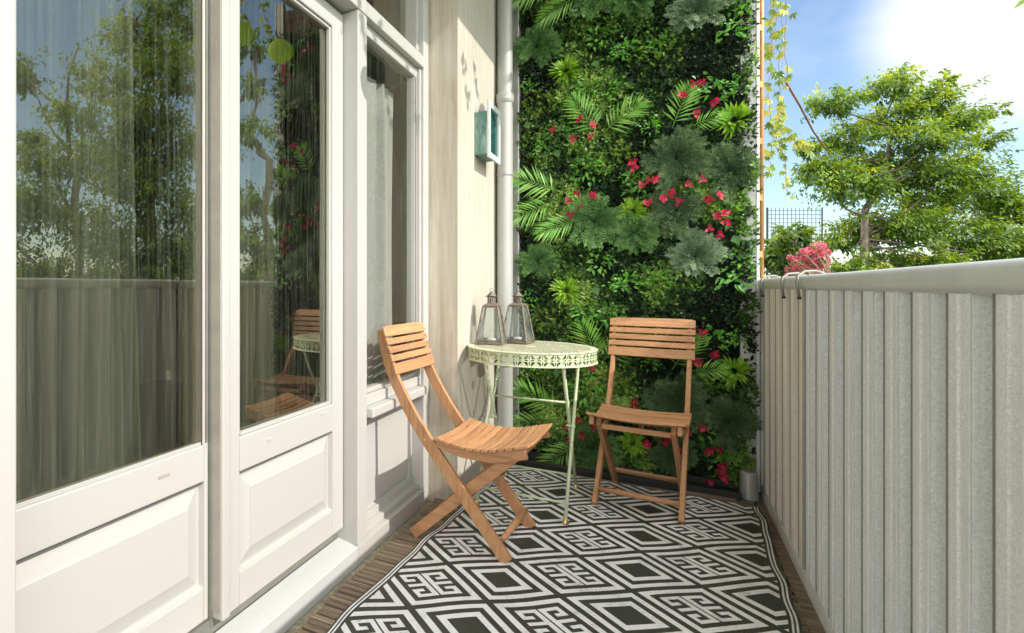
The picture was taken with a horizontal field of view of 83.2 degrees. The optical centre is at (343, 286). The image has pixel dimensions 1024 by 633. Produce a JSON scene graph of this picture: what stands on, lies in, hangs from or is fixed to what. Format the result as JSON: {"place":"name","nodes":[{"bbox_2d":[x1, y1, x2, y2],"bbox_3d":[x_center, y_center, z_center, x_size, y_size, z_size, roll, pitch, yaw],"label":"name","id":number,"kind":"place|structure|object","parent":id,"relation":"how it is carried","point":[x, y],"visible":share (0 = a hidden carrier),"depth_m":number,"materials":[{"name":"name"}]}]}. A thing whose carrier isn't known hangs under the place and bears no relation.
{"place":"outdoors","nodes":[
{"label":"outdoors","id":0,"kind":"place"},
{"bbox_2d":[0,0,496,632],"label":"house front","id":1,"kind":"structure","parent":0,"point":[320,488],"depth_m":2.01,"materials":[{"name":"white paint"}]},
{"bbox_2d":[16,0,140,560],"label":"curtain","id":2,"kind":"object","parent":1,"relation":"hanging from","point":[77,392],"visible":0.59,"depth_m":1.32,"materials":[{"name":"grey fabric"}]},
{"bbox_2d":[16,0,211,632],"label":"door","id":3,"kind":"structure","parent":1,"relation":"in","point":[147,569],"depth_m":1.30,"materials":[{"name":"white paint"}]},
{"bbox_2d":[176,0,280,489],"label":"curtain","id":4,"kind":"object","parent":1,"relation":"hanging from","point":[260,403],"visible":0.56,"depth_m":2.02,"materials":[{"name":"grey fabric"}]},
{"bbox_2d":[212,0,342,620],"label":"door","id":5,"kind":"structure","parent":1,"relation":"in","point":[285,499],"depth_m":1.62,"materials":[{"name":"white paint"}]},
{"bbox_2d":[367,76,392,384],"bbox_3d":[0.141,-0.080,2.435,0.070,1.660,0.380,0,0,30],"label":"curtain","id":6,"kind":"object","parent":1,"relation":"hanging from","point":[379,190],"visible":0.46,"depth_m":2.46,"materials":[{"name":"grey fabric"}]},
{"bbox_2d":[367,25,416,392],"bbox_3d":[0.187,-0.300,2.327,0.048,1.430,0.547,0,0,30],"label":"window","id":7,"kind":"structure","parent":1,"relation":"in","point":[375,42],"depth_m":2.54,"materials":[{"name":"white wood"}]},
{"bbox_2d":[475,100,499,164],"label":"wall shelf box","id":8,"kind":"structure","parent":1,"relation":"attached to","point":[487,135],"depth_m":2.77,"materials":[{"name":"teal metal"}]},
{"bbox_2d":[496,0,513,427],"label":"drain pipe","id":9,"kind":"object","parent":1,"relation":"attached to","point":[504,98],"visible":0.78,"depth_m":3.06,"materials":[{"name":"metal"}]},
{"bbox_2d":[285,500,432,632],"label":"balcony floor","id":10,"kind":"structure","parent":0,"point":[304,618],"depth_m":1.96,"materials":[{"name":"brown wood"}]},
{"bbox_2d":[296,475,809,632],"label":"wooden deck","id":11,"kind":"structure","parent":10,"relation":"on","point":[391,554],"depth_m":1.91,"materials":[{"name":"brown wood"}]},
{"bbox_2d":[513,0,520,428],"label":"metal post","id":12,"kind":"object","parent":11,"relation":"on","point":[516,165],"visible":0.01,"depth_m":3.21,"materials":[{"name":"metal"}]},
{"bbox_2d":[326,466,801,632],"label":"rug","id":13,"kind":"object","parent":11,"relation":"on","point":[611,563],"visible":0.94,"depth_m":1.89,"materials":[{"name":"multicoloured fabric"}]},
{"bbox_2d":[377,322,551,562],"bbox_3d":[0.488,0.581,2.234,0.609,0.842,0.380,0,0,33],"label":"folding chair","id":14,"kind":"object","parent":13,"relation":"on","point":[496,452],"visible":1,"depth_m":2.16,"materials":[{"name":"brown wood"}]},
{"bbox_2d":[467,341,597,524],"bbox_3d":[0.880,0.635,2.588,0.580,0.707,0.580,0,0,30],"label":"bistro table","id":15,"kind":"object","parent":13,"relation":"on","point":[534,353],"visible":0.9,"depth_m":2.47,"materials":[{"name":"beige metal"}]},
{"bbox_2d":[475,288,507,344],"bbox_3d":[0.730,0.143,2.709,0.133,0.274,0.133,0,0,26],"label":"lantern","id":16,"kind":"object","parent":15,"relation":"on","point":[491,296],"visible":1,"depth_m":2.69,"materials":[{"name":"grey metal"}]},
{"bbox_2d":[502,288,534,343],"bbox_3d":[0.877,0.143,2.763,0.133,0.274,0.133,0,0,36],"label":"lantern","id":17,"kind":"object","parent":15,"relation":"on","point":[525,339],"visible":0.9,"depth_m":2.75,"materials":[{"name":"grey metal"}]},
{"bbox_2d":[586,317,695,523],"bbox_3d":[1.404,0.581,2.568,0.380,0.842,0.609,0,0,36],"label":"folding chair","id":18,"kind":"object","parent":13,"relation":"on","point":[678,424],"visible":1,"depth_m":2.61,"materials":[{"name":"brown wood"}]},
{"bbox_2d":[514,452,741,501],"bbox_3d":[1.422,0.975,2.861,1.050,0.049,0.164,0,0,30],"label":"trough","id":19,"kind":"object","parent":11,"relation":"on","point":[699,486],"visible":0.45,"depth_m":2.75,"materials":[{"name":"black metal"}]},
{"bbox_2d":[513,0,768,494],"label":"green wall","id":20,"kind":"structure","parent":11,"relation":"on","point":[640,166],"depth_m":2.87,"materials":[{"name":"green plant"}]},
{"bbox_2d":[739,0,759,501],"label":"metal post","id":21,"kind":"object","parent":11,"relation":"on","point":[749,485],"visible":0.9,"depth_m":2.64,"materials":[{"name":"metal"}]},
{"bbox_2d":[521,0,719,478],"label":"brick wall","id":22,"kind":"structure","parent":10,"relation":"on","point":[522,90],"depth_m":3.31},
{"bbox_2d":[755,258,1023,632],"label":"balustrade","id":23,"kind":"object","parent":10,"relation":"on","point":[891,498],"visible":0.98,"depth_m":1.11,"materials":[{"name":"metal"}]},
{"bbox_2d":[760,0,763,277],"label":"bamboo pole","id":24,"kind":"object","parent":23,"relation":"on","point":[762,135],"visible":0.34,"depth_m":2.72,"materials":[{"name":"beige wood"}]},
{"bbox_2d":[764,0,831,200],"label":"creeper","id":25,"kind":"object","parent":24,"relation":"hanging from","point":[799,145],"visible":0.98,"depth_m":3.42,"materials":[{"name":"green plant"}]},
{"bbox_2d":[760,275,779,296],"bbox_3d":[1.961,-0.003,2.501,0.130,0.100,0.022,0,0,-2],"label":"hook","id":26,"kind":"object","parent":23,"relation":"attached to","point":[761,286],"visible":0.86,"depth_m":2.50,"materials":[{"name":"grey metal"}]},
{"bbox_2d":[780,272,805,298],"bbox_3d":[1.714,-0.005,2.076,0.130,0.100,0.022,0,0,-2],"label":"hook","id":27,"kind":"object","parent":23,"relation":"attached to","point":[781,284],"visible":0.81,"depth_m":2.07,"materials":[{"name":"grey metal"}]},
{"bbox_2d":[781,241,835,276],"bbox_3d":[2.259,-0.053,2.536,0.244,0.386,1.114,0,0,30],"label":"flowering shrub","id":28,"kind":"object","parent":23,"relation":"hanging from","point":[818,262],"visible":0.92,"depth_m":2.93,"materials":[{"name":"pink plant"}]},
{"bbox_2d":[795,269,825,298],"bbox_3d":[1.577,-0.007,1.840,0.130,0.100,0.022,0,0,-2],"label":"hook","id":29,"kind":"object","parent":23,"relation":"attached to","point":[797,282],"visible":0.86,"depth_m":1.84,"materials":[{"name":"grey metal"}]},
{"bbox_2d":[764,0,1023,277],"label":"sky","id":30,"kind":"structure","parent":0,"point":[830,42],"materials":[{"name":"blue"}]},
{"label":"ground","id":31,"kind":"structure","parent":0,"visible":0},
{"bbox_2d":[764,221,821,277],"bbox_3d":[4.049,1.803,4.975,0.587,4.796,0.607,0,0,30],"label":"shrub","id":32,"kind":"object","parent":31,"relation":"on","point":[782,245],"visible":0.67,"depth_m":4.92,"materials":[{"name":"green plant"}]},
{"bbox_2d":[766,207,822,277],"bbox_3d":[5.341,1.363,6.499,0.670,4.599,0.021,0,0,0],"label":"wire trellis","id":33,"kind":"object","parent":31,"relation":"on","point":[791,214],"visible":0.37,"depth_m":6.50,"materials":[{"name":"black metal"}]},
{"bbox_2d":[782,62,1023,272],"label":"maple tree","id":34,"kind":"object","parent":31,"relation":"on","point":[930,175],"visible":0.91,"depth_m":7.95,"materials":[{"name":"green plant"}]},
{"bbox_2d":[997,0,1023,235],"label":"lime tree","id":35,"kind":"object","parent":31,"relation":"on","point":[1020,2],"visible":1,"depth_m":4.42,"materials":[{"name":"green plant"}]}
]}

